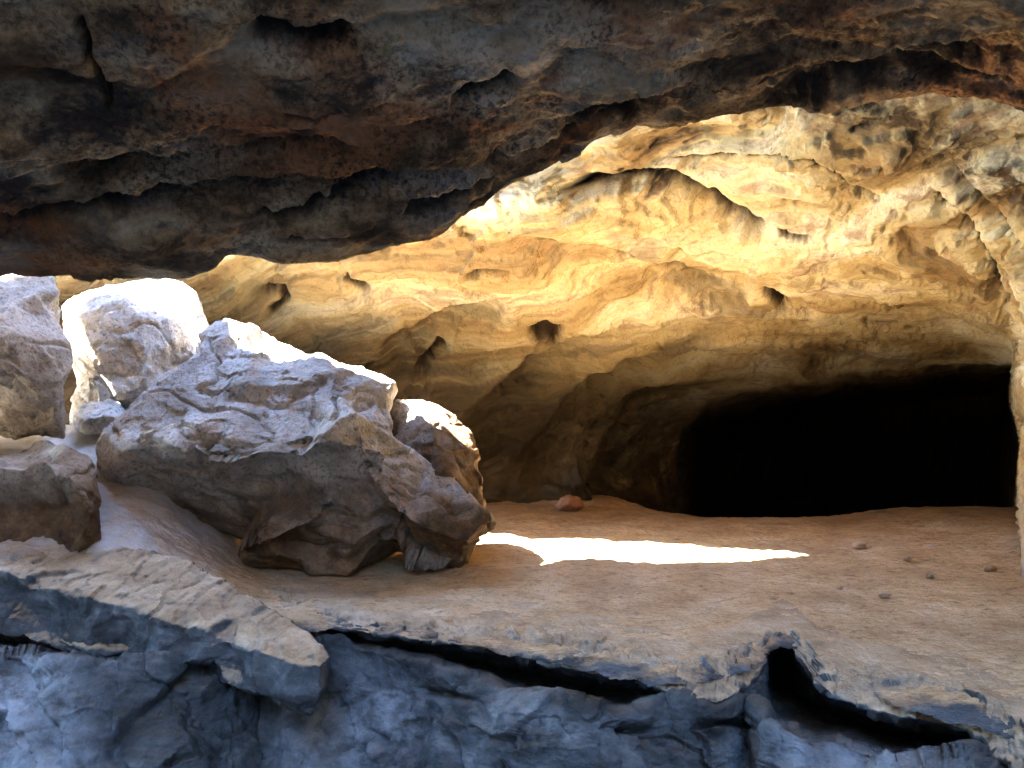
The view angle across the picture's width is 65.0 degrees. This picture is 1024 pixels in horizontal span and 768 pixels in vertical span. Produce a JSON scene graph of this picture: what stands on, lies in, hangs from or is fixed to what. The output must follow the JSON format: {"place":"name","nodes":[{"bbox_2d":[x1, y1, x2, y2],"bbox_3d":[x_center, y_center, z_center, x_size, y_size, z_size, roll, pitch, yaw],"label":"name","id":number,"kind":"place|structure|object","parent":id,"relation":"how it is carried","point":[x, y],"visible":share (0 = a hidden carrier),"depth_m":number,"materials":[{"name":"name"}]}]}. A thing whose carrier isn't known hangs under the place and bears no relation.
{"place":"outdoors","nodes":[
{"label":"outdoors","id":0,"kind":"place"},
{"bbox_2d":[0,631,1002,767],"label":"bedrock","id":1,"kind":"structure","parent":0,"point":[384,705],"depth_m":4.87,"materials":[{"name":"grey stone"}]},
{"bbox_2d":[0,547,329,715],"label":"rock ledge","id":2,"kind":"object","parent":1,"relation":"on","point":[138,600],"visible":0.89,"depth_m":5.29,"materials":[{"name":"grey stone"}]},
{"bbox_2d":[0,441,101,551],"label":"boulder","id":3,"kind":"object","parent":2,"relation":"on","point":[49,489],"visible":0.77,"depth_m":5.99,"materials":[{"name":"grey stone"}]},
{"bbox_2d":[0,569,781,704],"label":"rock ledge","id":4,"kind":"object","parent":1,"relation":"on","point":[589,636],"visible":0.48,"depth_m":5.24,"materials":[{"name":"grey stone"}]},
{"bbox_2d":[778,601,1023,767],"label":"rock ledge","id":5,"kind":"object","parent":1,"relation":"on","point":[836,674],"visible":0.59,"depth_m":4.49,"materials":[{"name":"stone"}]},
{"bbox_2d":[0,0,1023,281],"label":"rock overhang","id":6,"kind":"object","parent":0,"point":[168,138],"visible":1,"depth_m":3.58,"materials":[{"name":"brown stone"}]},
{"bbox_2d":[0,425,1023,742],"bbox_3d":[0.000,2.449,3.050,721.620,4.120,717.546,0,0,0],"label":"ground","id":7,"kind":"structure","parent":0,"point":[668,575],"depth_m":6.49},
{"bbox_2d":[0,274,72,439],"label":"boulder","id":8,"kind":"object","parent":7,"relation":"on","point":[36,359],"visible":0.98,"depth_m":6.79,"materials":[{"name":"grey stone"}]},
{"bbox_2d":[74,399,124,434],"bbox_3d":[-4.012,0.308,7.823,0.434,0.347,0.804,0,0,-28],"label":"rock","id":9,"kind":"object","parent":7,"relation":"on","point":[93,417],"visible":0.81,"depth_m":7.59,"materials":[{"name":"grey stone"}]},
{"bbox_2d":[62,278,208,425],"bbox_3d":[-3.992,-0.287,8.703,1.589,1.790,2.102,0,0,-22],"label":"boulder","id":10,"kind":"object","parent":7,"relation":"on","point":[132,341],"visible":0.59,"depth_m":7.97,"materials":[{"name":"grey stone"}]},
{"bbox_2d":[95,318,495,576],"bbox_3d":[-1.926,0.492,7.123,3.601,2.280,2.180,0,0,30],"label":"boulder","id":11,"kind":"object","parent":7,"relation":"on","point":[272,452],"visible":0.96,"depth_m":6.70,"materials":[{"name":"grey stone"}]},
{"bbox_2d":[386,399,485,544],"bbox_3d":[-0.740,0.842,7.435,1.025,1.404,1.302,0,0,0],"label":"boulder","id":12,"kind":"object","parent":7,"relation":"on","point":[440,439],"visible":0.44,"depth_m":7.08,"materials":[{"name":"grey stone"}]},
{"bbox_2d":[555,495,583,511],"bbox_3d":[0.730,1.517,10.242,0.363,0.212,0.513,0,0,0],"label":"stone","id":13,"kind":"object","parent":7,"relation":"on","point":[568,503],"visible":0.99,"depth_m":10.09,"materials":[{"name":"brown stone"}]},
{"bbox_2d":[852,542,865,548],"bbox_3d":[3.437,1.591,7.943,0.121,0.079,0.195,0,0,33],"label":"pebble","id":14,"kind":"object","parent":7,"relation":"on","point":[858,545],"visible":1,"depth_m":7.88,"materials":[{"name":"stone"}]},
{"bbox_2d":[878,591,889,597],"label":"pebble","id":15,"kind":"object","parent":7,"relation":"on","point":[883,594],"visible":1,"depth_m":6.04,"materials":[{"name":"stone"}]},
{"bbox_2d":[904,556,911,560],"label":"pebble","id":16,"kind":"object","parent":7,"relation":"on","point":[907,558],"visible":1,"depth_m":7.30,"materials":[{"name":"brown stone"}]},
{"bbox_2d":[925,573,934,578],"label":"pebble","id":17,"kind":"object","parent":7,"relation":"on","point":[929,575],"visible":0.99,"depth_m":6.63,"materials":[{"name":"grey stone"}]},
{"bbox_2d":[922,544,938,548],"bbox_3d":[4.178,1.614,7.970,0.165,0.051,0.351,0,0,45],"label":"stone","id":18,"kind":"object","parent":7,"relation":"on","point":[930,546],"visible":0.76,"depth_m":7.93,"materials":[{"name":"brown stone"}]},
{"bbox_2d":[984,564,996,570],"bbox_3d":[4.140,1.587,6.954,0.096,0.066,0.174,0,0,35],"label":"pebble","id":19,"kind":"object","parent":7,"relation":"on","point":[990,567],"visible":1,"depth_m":6.90,"materials":[{"name":"brown stone"}]},
{"bbox_2d":[54,93,1023,576],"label":"cave wall","id":20,"kind":"structure","parent":0,"point":[780,311],"depth_m":9.91,"materials":[{"name":"stone"}]}
]}

